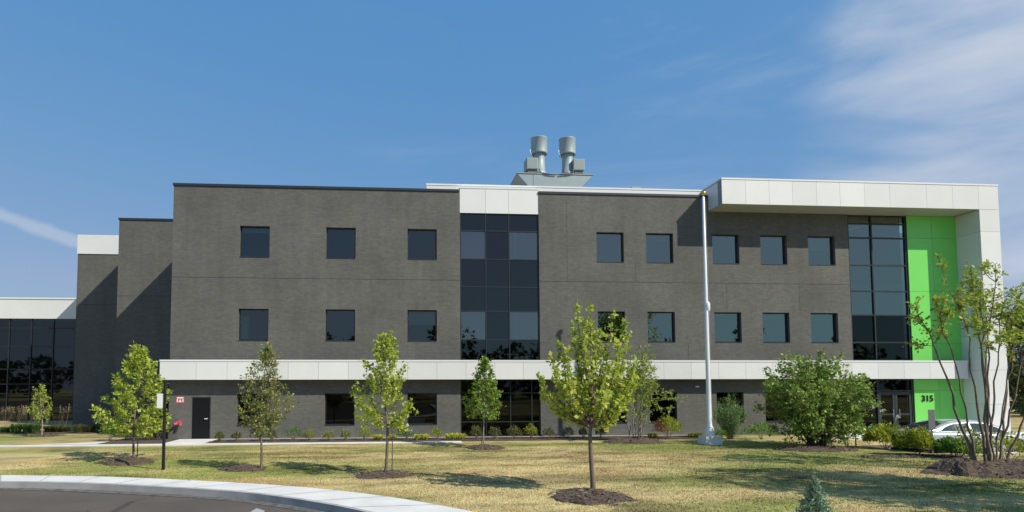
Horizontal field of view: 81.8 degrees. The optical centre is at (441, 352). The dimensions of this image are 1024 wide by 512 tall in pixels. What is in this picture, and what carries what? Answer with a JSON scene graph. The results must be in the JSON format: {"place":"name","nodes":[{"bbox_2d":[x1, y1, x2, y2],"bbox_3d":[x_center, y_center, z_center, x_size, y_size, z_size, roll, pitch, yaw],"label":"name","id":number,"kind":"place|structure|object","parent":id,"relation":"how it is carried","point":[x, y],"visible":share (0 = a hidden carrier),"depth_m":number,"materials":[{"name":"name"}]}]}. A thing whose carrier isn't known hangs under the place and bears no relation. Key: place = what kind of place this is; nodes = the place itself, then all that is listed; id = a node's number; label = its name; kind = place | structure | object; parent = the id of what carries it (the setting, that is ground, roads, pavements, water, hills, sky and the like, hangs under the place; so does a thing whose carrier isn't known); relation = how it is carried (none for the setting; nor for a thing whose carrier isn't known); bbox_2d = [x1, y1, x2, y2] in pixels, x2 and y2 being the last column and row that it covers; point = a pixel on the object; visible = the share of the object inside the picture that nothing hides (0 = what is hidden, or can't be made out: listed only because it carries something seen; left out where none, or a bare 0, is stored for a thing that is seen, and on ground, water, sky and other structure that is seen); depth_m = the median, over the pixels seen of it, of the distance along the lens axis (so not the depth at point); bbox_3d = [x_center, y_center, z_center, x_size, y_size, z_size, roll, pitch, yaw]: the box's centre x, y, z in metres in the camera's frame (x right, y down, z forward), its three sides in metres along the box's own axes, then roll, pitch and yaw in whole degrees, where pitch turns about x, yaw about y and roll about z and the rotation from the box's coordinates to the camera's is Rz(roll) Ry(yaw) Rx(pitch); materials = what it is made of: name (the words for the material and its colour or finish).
{"place":"outdoors","nodes":[
{"label":"outdoors","id":0,"kind":"place"},
{"bbox_2d":[0,490,305,511],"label":"road","id":1,"kind":"structure","parent":0,"point":[32,501],"depth_m":14.01,"materials":[{"name":"grey asphalt"}]},
{"bbox_2d":[0,488,326,511],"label":"gutter","id":2,"kind":"object","parent":1,"relation":"on","point":[202,497],"visible":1,"depth_m":14.99,"materials":[{"name":"concrete"}]},
{"bbox_2d":[0,481,371,511],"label":"kerb","id":3,"kind":"structure","parent":1,"relation":"on","point":[299,502],"depth_m":15.05,"materials":[{"name":"concrete"}]},
{"bbox_2d":[0,439,462,446],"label":"path","id":4,"kind":"structure","parent":0,"point":[180,442],"depth_m":26.71,"materials":[{"name":"concrete"}]},
{"bbox_2d":[0,475,471,511],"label":"sidewalk","id":5,"kind":"structure","parent":0,"point":[376,503],"depth_m":14.66,"materials":[{"name":"concrete"}]},
{"bbox_2d":[0,395,1023,511],"bbox_3d":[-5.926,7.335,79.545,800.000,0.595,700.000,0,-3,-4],"label":"lawn","id":6,"kind":"structure","parent":0,"point":[12,455],"depth_m":18.49,"materials":[{"name":"green plant"}]},
{"bbox_2d":[0,297,75,420],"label":"glazed wing","id":7,"kind":"structure","parent":6,"relation":"on","point":[37,341],"depth_m":44.96,"materials":[{"name":"black glass"}]},
{"bbox_2d":[17,434,64,436],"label":"mulch bed","id":8,"kind":"object","parent":6,"relation":"on","point":[40,435],"visible":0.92,"depth_m":31.06,"materials":[{"name":"brown soil"}]},
{"bbox_2d":[25,384,52,434],"bbox_3d":[-21.310,3.080,31.058,1.272,2.839,1.232,2,-4,-28],"label":"young tree","id":9,"kind":"object","parent":8,"relation":"on","point":[35,407],"visible":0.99,"depth_m":31.07,"materials":[{"name":"green plant"}]},
{"bbox_2d":[98,422,115,440],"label":"corner shrub","id":10,"kind":"object","parent":6,"relation":"on","point":[107,432],"visible":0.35,"depth_m":28.18,"materials":[{"name":"green plant"}]},
{"bbox_2d":[94,457,155,465],"bbox_3d":[-10.998,3.780,20.438,2.155,0.251,1.818,0,-3,-4],"label":"mulch bed","id":11,"kind":"object","parent":6,"relation":"on","point":[123,461],"visible":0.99,"depth_m":20.19,"materials":[{"name":"brown soil"}]},
{"bbox_2d":[89,340,171,456],"bbox_3d":[-10.923,1.730,20.793,2.725,4.369,2.420,2,-4,-30],"label":"young tree","id":12,"kind":"object","parent":11,"relation":"on","point":[133,362],"visible":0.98,"depth_m":20.87,"materials":[{"name":"green plant"}]},
{"bbox_2d":[148,416,170,439],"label":"corner shrub","id":13,"kind":"object","parent":6,"relation":"on","point":[158,437],"visible":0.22,"depth_m":28.55,"materials":[{"name":"green plant"}]},
{"bbox_2d":[157,380,166,469],"bbox_3d":[-8.999,2.368,18.860,0.300,2.970,0.114,0,-3,-4],"label":"sign post","id":14,"kind":"object","parent":6,"relation":"on","point":[161,400],"visible":0.9,"depth_m":18.86,"materials":[{"name":"metal"}]},
{"bbox_2d":[218,464,267,471],"bbox_3d":[-6.399,3.717,18.920,1.606,0.194,1.336,0,-3,-4],"label":"mulch bed","id":15,"kind":"object","parent":6,"relation":"on","point":[244,468],"visible":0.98,"depth_m":18.65,"materials":[{"name":"brown wood"}]},
{"bbox_2d":[233,341,298,468],"bbox_3d":[-5.595,1.703,18.917,1.948,4.195,1.786,0,-3,-4],"label":"young tree","id":16,"kind":"object","parent":15,"relation":"on","point":[261,422],"visible":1,"depth_m":18.78,"materials":[{"name":"green plant"}]},
{"bbox_2d":[0,430,697,443],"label":"planting bed","id":17,"kind":"object","parent":6,"relation":"on","point":[154,440],"visible":0.39,"depth_m":28.53,"materials":[{"name":"soil"}]},
{"bbox_2d":[0,406,14,432],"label":"ornamental grass","id":18,"kind":"object","parent":17,"relation":"on","point":[4,429],"depth_m":33.27,"materials":[{"name":"green plant"}]},
{"bbox_2d":[8,405,26,432],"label":"ornamental grass","id":19,"kind":"object","parent":17,"relation":"on","point":[15,428],"depth_m":32.84,"materials":[{"name":"green plant"}]},
{"bbox_2d":[17,406,35,432],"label":"ornamental grass","id":20,"kind":"object","parent":17,"relation":"on","point":[25,429],"depth_m":32.73,"materials":[{"name":"green plant"}]},
{"bbox_2d":[26,406,44,432],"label":"ornamental grass","id":21,"kind":"object","parent":17,"relation":"on","point":[34,428],"depth_m":32.76,"materials":[{"name":"green plant"}]},
{"bbox_2d":[47,405,67,431],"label":"ornamental grass","id":22,"kind":"object","parent":17,"relation":"on","point":[55,429],"depth_m":33.47,"materials":[{"name":"green plant"}]},
{"bbox_2d":[58,403,71,431],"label":"ornamental grass","id":23,"kind":"object","parent":17,"relation":"on","point":[65,429],"depth_m":33.52,"materials":[{"name":"green plant"}]},
{"bbox_2d":[68,424,87,432],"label":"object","id":24,"kind":"object","parent":17,"relation":"on","point":[80,429],"depth_m":32.91,"materials":[{"name":"green plant"}]},
{"bbox_2d":[85,410,98,431],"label":"ornamental grass","id":25,"kind":"object","parent":17,"relation":"on","point":[90,428],"depth_m":33.18,"materials":[{"name":"green plant"}]},
{"bbox_2d":[214,431,224,440],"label":"round shrub","id":26,"kind":"object","parent":17,"relation":"on","point":[218,433],"visible":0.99,"depth_m":27.65,"materials":[{"name":"green plant"}]},
{"bbox_2d":[230,430,242,440],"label":"round shrub","id":27,"kind":"object","parent":17,"relation":"on","point":[237,434],"visible":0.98,"depth_m":27.63,"materials":[{"name":"green plant"}]},
{"bbox_2d":[281,426,301,440],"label":"round shrub","id":28,"kind":"object","parent":17,"relation":"on","point":[295,430],"visible":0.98,"depth_m":27.92,"materials":[{"name":"green plant"}]},
{"bbox_2d":[302,428,315,440],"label":"round shrub","id":29,"kind":"object","parent":17,"relation":"on","point":[308,431],"visible":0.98,"depth_m":27.95,"materials":[{"name":"green plant"}]},
{"bbox_2d":[321,430,335,440],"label":"round shrub","id":30,"kind":"object","parent":17,"relation":"on","point":[332,434],"visible":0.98,"depth_m":27.94,"materials":[{"name":"green plant"}]},
{"bbox_2d":[357,425,371,439],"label":"round shrub","id":31,"kind":"object","parent":17,"relation":"on","point":[361,432],"visible":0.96,"depth_m":28.08,"materials":[{"name":"green plant"}]},
{"bbox_2d":[397,424,414,439],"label":"flowering shrub","id":32,"kind":"object","parent":17,"relation":"on","point":[409,431],"visible":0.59,"depth_m":28.26,"materials":[{"name":"green plant"}]},
{"bbox_2d":[412,434,430,439],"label":"yellow clump","id":33,"kind":"object","parent":17,"relation":"on","point":[421,436],"visible":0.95,"depth_m":28.26,"materials":[{"name":"yellow plant"}]},
{"bbox_2d":[431,427,441,438],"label":"round shrub","id":34,"kind":"object","parent":17,"relation":"on","point":[434,431],"visible":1,"depth_m":28.35,"materials":[{"name":"green plant"}]},
{"bbox_2d":[444,432,466,439],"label":"yellow clump","id":35,"kind":"object","parent":17,"relation":"on","point":[457,435],"visible":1,"depth_m":28.34,"materials":[{"name":"yellow plant"}]},
{"bbox_2d":[469,425,482,438],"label":"round shrub","id":36,"kind":"object","parent":17,"relation":"on","point":[474,430],"visible":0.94,"depth_m":28.47,"materials":[{"name":"green plant"}]},
{"bbox_2d":[488,426,501,438],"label":"round shrub","id":37,"kind":"object","parent":17,"relation":"on","point":[495,433],"visible":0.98,"depth_m":28.56,"materials":[{"name":"green plant"}]},
{"bbox_2d":[505,424,522,438],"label":"round shrub","id":38,"kind":"object","parent":17,"relation":"on","point":[515,430],"visible":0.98,"depth_m":28.75,"materials":[{"name":"green plant"}]},
{"bbox_2d":[523,423,537,437],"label":"round shrub","id":39,"kind":"object","parent":17,"relation":"on","point":[531,434],"visible":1,"depth_m":28.85,"materials":[{"name":"green plant"}]},
{"bbox_2d":[541,427,555,438],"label":"round shrub","id":40,"kind":"object","parent":17,"relation":"on","point":[552,432],"visible":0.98,"depth_m":28.72,"materials":[{"name":"green plant"}]},
{"bbox_2d":[562,425,573,437],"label":"round shrub","id":41,"kind":"object","parent":17,"relation":"on","point":[569,430],"visible":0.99,"depth_m":28.84,"materials":[{"name":"green plant"}]},
{"bbox_2d":[347,469,414,479],"bbox_3d":[-1.723,3.619,17.421,1.980,0.206,1.861,1,-3,-22],"label":"mulch bed","id":42,"kind":"object","parent":6,"relation":"on","point":[379,474],"visible":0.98,"depth_m":17.13,"materials":[{"name":"brown soil"}]},
{"bbox_2d":[349,329,418,470],"bbox_3d":[-1.784,1.514,17.701,1.994,4.426,2.388,1,-3,-14],"label":"young tree","id":43,"kind":"object","parent":42,"relation":"on","point":[381,375],"visible":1,"depth_m":17.58,"materials":[{"name":"green plant"}]},
{"bbox_2d":[267,435,646,438],"bbox_3d":[1.357,4.379,29.861,24.850,0.120,0.330,0,-3,-4],"label":"foundation strip","id":44,"kind":"object","parent":6,"relation":"on","point":[500,436],"visible":0.07,"depth_m":30.12,"materials":[{"name":"soil"}]},
{"bbox_2d":[466,444,504,449],"bbox_3d":[1.853,4.018,24.997,1.851,0.227,1.358,0,-3,-4],"label":"mulch bed","id":45,"kind":"object","parent":6,"relation":"on","point":[485,447],"visible":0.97,"depth_m":24.64,"materials":[{"name":"brown soil"}]},
{"bbox_2d":[460,355,506,443],"bbox_3d":[1.789,2.113,25.432,1.952,4.061,1.700,-3,-4,44],"label":"young tree","id":46,"kind":"object","parent":45,"relation":"on","point":[485,389],"visible":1,"depth_m":25.30,"materials":[{"name":"green plant"}]},
{"bbox_2d":[72,177,1010,439],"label":"school building","id":47,"kind":"structure","parent":6,"relation":"on","point":[204,292],"depth_m":30.91,"materials":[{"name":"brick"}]},
{"bbox_2d":[190,397,210,438],"bbox_3d":[-11.955,3.262,29.157,0.964,2.067,0.140,0,-3,-4],"label":"door","id":48,"kind":"structure","parent":47,"relation":"in","point":[200,406],"depth_m":29.16,"materials":[{"name":"black paint"}]},
{"bbox_2d":[237,394,266,425],"bbox_3d":[-9.468,2.886,29.436,1.484,1.617,0.275,0,-3,-4],"label":"window","id":49,"kind":"structure","parent":47,"relation":"in","point":[242,404],"depth_m":29.50,"materials":[{"name":"grey glass"}]},
{"bbox_2d":[238,309,268,340],"bbox_3d":[-9.476,-1.372,29.670,1.484,1.627,0.275,0,-3,-4],"label":"window","id":50,"kind":"structure","parent":47,"relation":"in","point":[253,323],"depth_m":29.74,"materials":[{"name":"blue glass"}]},
{"bbox_2d":[240,227,269,257],"bbox_3d":[-9.485,-5.601,29.902,1.484,1.617,0.275,0,-3,-4],"label":"window","id":51,"kind":"structure","parent":47,"relation":"in","point":[255,241],"depth_m":29.97,"materials":[{"name":"blue glass"}]},
{"bbox_2d":[324,393,354,425],"bbox_3d":[-5.145,2.896,29.757,1.494,1.617,0.275,0,-3,-4],"label":"window","id":52,"kind":"structure","parent":47,"relation":"in","point":[339,407],"depth_m":29.83,"materials":[{"name":"grey glass"}]},
{"bbox_2d":[326,310,354,340],"bbox_3d":[-5.160,-1.369,30.084,1.494,1.604,0.090,0,-3,-4],"label":"window","id":53,"kind":"structure","parent":47,"relation":"in","point":[340,324],"depth_m":30.07,"materials":[{"name":"blue glass"}]},
{"bbox_2d":[326,228,355,258],"bbox_3d":[-5.162,-5.592,30.223,1.494,1.617,0.275,0,-3,-4],"label":"window","id":54,"kind":"structure","parent":47,"relation":"in","point":[341,242],"depth_m":30.30,"materials":[{"name":"blue glass"}]},
{"bbox_2d":[407,310,436,341],"bbox_3d":[-0.990,-1.354,30.300,1.504,1.627,0.275,0,-3,-4],"label":"window","id":55,"kind":"structure","parent":47,"relation":"in","point":[422,324],"depth_m":30.38,"materials":[{"name":"blue glass"}]},
{"bbox_2d":[407,393,436,424],"bbox_3d":[-0.982,2.905,30.067,1.504,1.617,0.275,0,-3,-4],"label":"window","id":56,"kind":"structure","parent":47,"relation":"in","point":[426,403],"depth_m":30.14,"materials":[{"name":"grey glass"}]},
{"bbox_2d":[408,230,436,259],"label":"window","id":57,"kind":"structure","parent":47,"relation":"in","point":[421,243],"depth_m":30.61,"materials":[{"name":"blue glass"}]},
{"bbox_2d":[510,172,593,186],"bbox_3d":[6.794,-9.374,36.571,4.689,2.700,2.580,0,-3,-4],"label":"fan plenum","id":58,"kind":"object","parent":47,"relation":"on","point":[541,179],"visible":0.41,"depth_m":35.39,"materials":[{"name":"metal"}]},
{"bbox_2d":[524,135,556,174],"bbox_3d":[6.019,-11.939,36.060,1.722,2.610,1.535,0,-3,-4],"label":"exhaust fan","id":59,"kind":"object","parent":58,"relation":"attached to","point":[538,152],"visible":0.98,"depth_m":35.91,"materials":[{"name":"metal"}]},
{"bbox_2d":[558,136,584,174],"bbox_3d":[7.914,-11.935,36.200,1.722,2.610,1.535,0,-3,-4],"label":"exhaust fan","id":60,"kind":"object","parent":58,"relation":"attached to","point":[567,154],"visible":0.95,"depth_m":36.06,"materials":[{"name":"metal"}]},
{"bbox_2d":[596,233,623,262],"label":"window","id":61,"kind":"structure","parent":47,"relation":"in","point":[609,245],"depth_m":31.35,"materials":[{"name":"blue glass"}]},
{"bbox_2d":[598,312,623,341],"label":"window","id":62,"kind":"structure","parent":47,"relation":"in","point":[603,320],"depth_m":31.12,"materials":[{"name":"grey"}]},
{"bbox_2d":[599,392,625,423],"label":"window","id":63,"kind":"structure","parent":47,"relation":"in","point":[622,414],"depth_m":30.88,"materials":[{"name":"grey glass"}]},
{"bbox_2d":[646,234,671,262],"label":"window","id":64,"kind":"structure","parent":47,"relation":"in","point":[658,246],"depth_m":31.55,"materials":[{"name":"blue glass"}]},
{"bbox_2d":[647,312,673,341],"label":"window","id":65,"kind":"structure","parent":47,"relation":"in","point":[660,324],"depth_m":31.32,"materials":[{"name":"blue glass"}]},
{"bbox_2d":[649,392,676,422],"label":"window","id":66,"kind":"structure","parent":47,"relation":"in","point":[664,403],"depth_m":31.09,"materials":[{"name":"grey glass"}]},
{"bbox_2d":[712,235,737,263],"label":"window","id":67,"kind":"structure","parent":47,"relation":"in","point":[724,247],"depth_m":31.83,"materials":[{"name":"blue glass"}]},
{"bbox_2d":[714,313,741,342],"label":"window","id":68,"kind":"structure","parent":47,"relation":"in","point":[727,325],"depth_m":31.59,"materials":[{"name":"blue glass"}]},
{"bbox_2d":[716,392,744,422],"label":"window","id":69,"kind":"structure","parent":47,"relation":"in","point":[722,395],"depth_m":31.37,"materials":[{"name":"grey glass"}]},
{"bbox_2d":[760,236,787,264],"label":"window","id":70,"kind":"structure","parent":47,"relation":"in","point":[772,248],"depth_m":32.02,"materials":[{"name":"blue glass"}]},
{"bbox_2d":[763,313,789,342],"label":"window","id":71,"kind":"structure","parent":47,"relation":"in","point":[775,326],"depth_m":31.79,"materials":[{"name":"blue glass"}]},
{"bbox_2d":[765,392,788,421],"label":"window","id":72,"kind":"structure","parent":47,"relation":"in","point":[770,409],"depth_m":31.52,"materials":[{"name":"grey glass"}]},
{"bbox_2d":[808,237,835,265],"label":"window","id":73,"kind":"structure","parent":47,"relation":"in","point":[820,249],"depth_m":32.23,"materials":[{"name":"blue glass"}]},
{"bbox_2d":[811,313,838,342],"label":"window","id":74,"kind":"structure","parent":47,"relation":"in","point":[823,325],"depth_m":32.00,"materials":[{"name":"blue glass"}]},
{"bbox_2d":[878,392,895,427],"bbox_3d":[24.230,3.263,31.854,0.940,2.200,0.132,0,-3,-4],"label":"door","id":75,"kind":"structure","parent":47,"relation":"in","point":[889,416],"depth_m":31.91,"materials":[{"name":"grey metal"}]},
{"bbox_2d":[895,392,911,427],"bbox_3d":[25.187,3.265,31.925,0.940,2.200,0.132,0,-3,-4],"label":"door","id":76,"kind":"structure","parent":47,"relation":"in","point":[903,404],"depth_m":31.98,"materials":[{"name":"grey metal"}]},
{"bbox_2d":[538,487,638,505],"bbox_3d":[3.583,3.410,14.044,2.141,0.234,2.154,2,-4,-29],"label":"mulch bed","id":77,"kind":"object","parent":6,"relation":"on","point":[584,496],"visible":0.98,"depth_m":13.64,"materials":[{"name":"brown soil"}]},
{"bbox_2d":[536,298,640,488],"bbox_3d":[3.776,1.090,14.861,2.769,4.942,1.898,0,-3,-4],"label":"young tree","id":78,"kind":"object","parent":77,"relation":"on","point":[618,401],"visible":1,"depth_m":14.75,"materials":[{"name":"green plant"}]},
{"bbox_2d":[601,437,665,443],"bbox_3d":[8.903,4.067,27.059,3.166,0.326,1.775,0,-3,-4],"label":"mulch bed","id":79,"kind":"object","parent":6,"relation":"on","point":[636,440],"visible":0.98,"depth_m":26.74,"materials":[{"name":"brown soil"}]},
{"bbox_2d":[606,337,687,436],"bbox_3d":[9.634,1.775,27.309,4.359,4.878,2.462,0,-3,-4],"label":"birch clump","id":80,"kind":"object","parent":6,"relation":"on","point":[643,401],"visible":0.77,"depth_m":27.23,"materials":[{"name":"green plant"}]},
{"bbox_2d":[652,415,682,437],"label":"red tinged shrub","id":81,"kind":"object","parent":6,"relation":"on","point":[662,423],"visible":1,"depth_m":28.80,"materials":[{"name":"green plant"}]},
{"bbox_2d":[697,191,722,444],"bbox_3d":[12.110,-1.647,26.814,0.820,11.678,0.760,0,-3,-4],"label":"flagpole","id":82,"kind":"object","parent":6,"relation":"on","point":[709,437],"visible":0.99,"depth_m":26.65,"materials":[{"name":"metal"}]},
{"bbox_2d":[715,428,728,436],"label":"dark shrub","id":83,"kind":"object","parent":6,"relation":"on","point":[720,433],"visible":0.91,"depth_m":27.99,"materials":[{"name":"green plant"}]},
{"bbox_2d":[713,393,749,438],"bbox_3d":[14.122,3.095,28.762,2.072,2.322,1.535,0,-3,-4],"label":"feathery shrub","id":84,"kind":"object","parent":6,"relation":"on","point":[732,427],"visible":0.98,"depth_m":28.64,"materials":[{"name":"green plant"}]},
{"bbox_2d":[741,420,778,438],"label":"dark shrub","id":85,"kind":"object","parent":6,"relation":"on","point":[763,429],"visible":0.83,"depth_m":28.44,"materials":[{"name":"green plant"}]},
{"bbox_2d":[795,472,833,511],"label":"blue spruce","id":86,"kind":"object","parent":6,"relation":"on","point":[814,498],"visible":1,"depth_m":10.89,"materials":[{"name":"green plant"}]},
{"bbox_2d":[773,445,861,451],"bbox_3d":[15.458,3.955,24.119,3.979,0.204,2.186,0,-3,-4],"label":"mulch bed","id":87,"kind":"object","parent":6,"relation":"on","point":[814,448],"visible":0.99,"depth_m":23.81,"materials":[{"name":"brown soil"}]},
{"bbox_2d":[751,345,885,446],"bbox_3d":[16.137,1.959,25.067,5.025,4.582,4.436,2,-4,-38],"label":"rounded bush","id":88,"kind":"object","parent":87,"relation":"on","point":[812,402],"visible":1,"depth_m":24.53,"materials":[{"name":"green plant"}]},
{"bbox_2d":[824,398,865,446],"bbox_3d":[17.328,2.896,25.075,1.597,2.344,1.464,0,-3,-4],"label":"rounded shrub","id":89,"kind":"object","parent":6,"relation":"on","point":[860,421],"visible":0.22,"depth_m":24.64,"materials":[{"name":"green plant"}]},
{"bbox_2d":[861,422,901,448],"bbox_3d":[18.580,3.487,24.739,1.774,1.127,1.920,0,-3,-4],"label":"rounded shrub","id":90,"kind":"object","parent":6,"relation":"on","point":[884,432],"visible":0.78,"depth_m":24.36,"materials":[{"name":"green plant"}]},
{"bbox_2d":[836,453,982,458],"bbox_3d":[17.590,3.837,21.616,6.136,0.156,1.553,0,-3,-4],"label":"mulch bed","id":91,"kind":"object","parent":6,"relation":"on","point":[922,455],"visible":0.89,"depth_m":21.54,"materials":[{"name":"brown soil"}]},
{"bbox_2d":[892,426,936,454],"bbox_3d":[17.890,3.337,22.036,1.384,1.130,1.584,0,-3,-4],"label":"rounded shrub","id":92,"kind":"object","parent":91,"relation":"on","point":[914,438],"visible":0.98,"depth_m":21.88,"materials":[{"name":"green plant"}]},
{"bbox_2d":[933,435,982,457],"bbox_3d":[18.616,3.420,21.131,1.443,0.866,1.584,0,-3,-4],"label":"rounded shrub","id":93,"kind":"object","parent":91,"relation":"on","point":[944,444],"visible":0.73,"depth_m":20.93,"materials":[{"name":"green plant"}]},
{"bbox_2d":[928,410,935,452],"bbox_3d":[19.010,3.120,22.730,0.280,1.785,0.040,0,-3,-4],"label":"parking sign","id":94,"kind":"object","parent":6,"relation":"on","point":[931,419],"visible":0.75,"depth_m":22.73,"materials":[{"name":"grey metal"}]},
{"bbox_2d":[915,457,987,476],"bbox_3d":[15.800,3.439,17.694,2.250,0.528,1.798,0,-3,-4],"label":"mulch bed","id":95,"kind":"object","parent":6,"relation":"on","point":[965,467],"visible":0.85,"depth_m":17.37,"materials":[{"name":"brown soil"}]},
{"bbox_2d":[908,458,1023,478],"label":"mulch bed","id":96,"kind":"object","parent":6,"relation":"on","point":[1013,468],"visible":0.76,"depth_m":17.09,"materials":[{"name":"brown soil"}]},
{"bbox_2d":[902,253,1023,461],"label":"multistem tree","id":97,"kind":"object","parent":96,"relation":"on","point":[1012,333],"visible":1,"depth_m":18.11,"materials":[{"name":"green plant"}]},
{"bbox_2d":[952,425,998,458],"bbox_3d":[18.394,3.079,20.430,1.264,1.326,1.281,0,-3,-4],"label":"sprouting shrub","id":98,"kind":"object","parent":6,"relation":"on","point":[974,431],"visible":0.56,"depth_m":20.34,"materials":[{"name":"green plant"}]},
{"bbox_2d":[977,430,1023,458],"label":"sprouting shrub","id":99,"kind":"object","parent":6,"relation":"on","point":[1011,440],"visible":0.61,"depth_m":19.24,"materials":[{"name":"green plant"}]},
{"bbox_2d":[1005,309,1023,416],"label":"background tree","id":100,"kind":"object","parent":6,"relation":"on","point":[1018,405],"visible":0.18,"depth_m":46.76,"materials":[{"name":"green plant"}]},
{"bbox_2d":[0,0,1023,359],"label":"sky","id":101,"kind":"structure","parent":0,"point":[106,106],"materials":[{"name":"blue"}]},
{"bbox_2d":[860,445,895,448],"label":"driveway","id":102,"kind":"structure","parent":0,"point":[879,446],"depth_m":27.35,"materials":[{"name":"concrete"}]},
{"bbox_2d":[891,419,1023,452],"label":"parked car","id":103,"kind":"object","parent":102,"relation":"on","point":[944,427],"visible":0.32,"depth_m":23.05,"materials":[{"name":"silver metal"}]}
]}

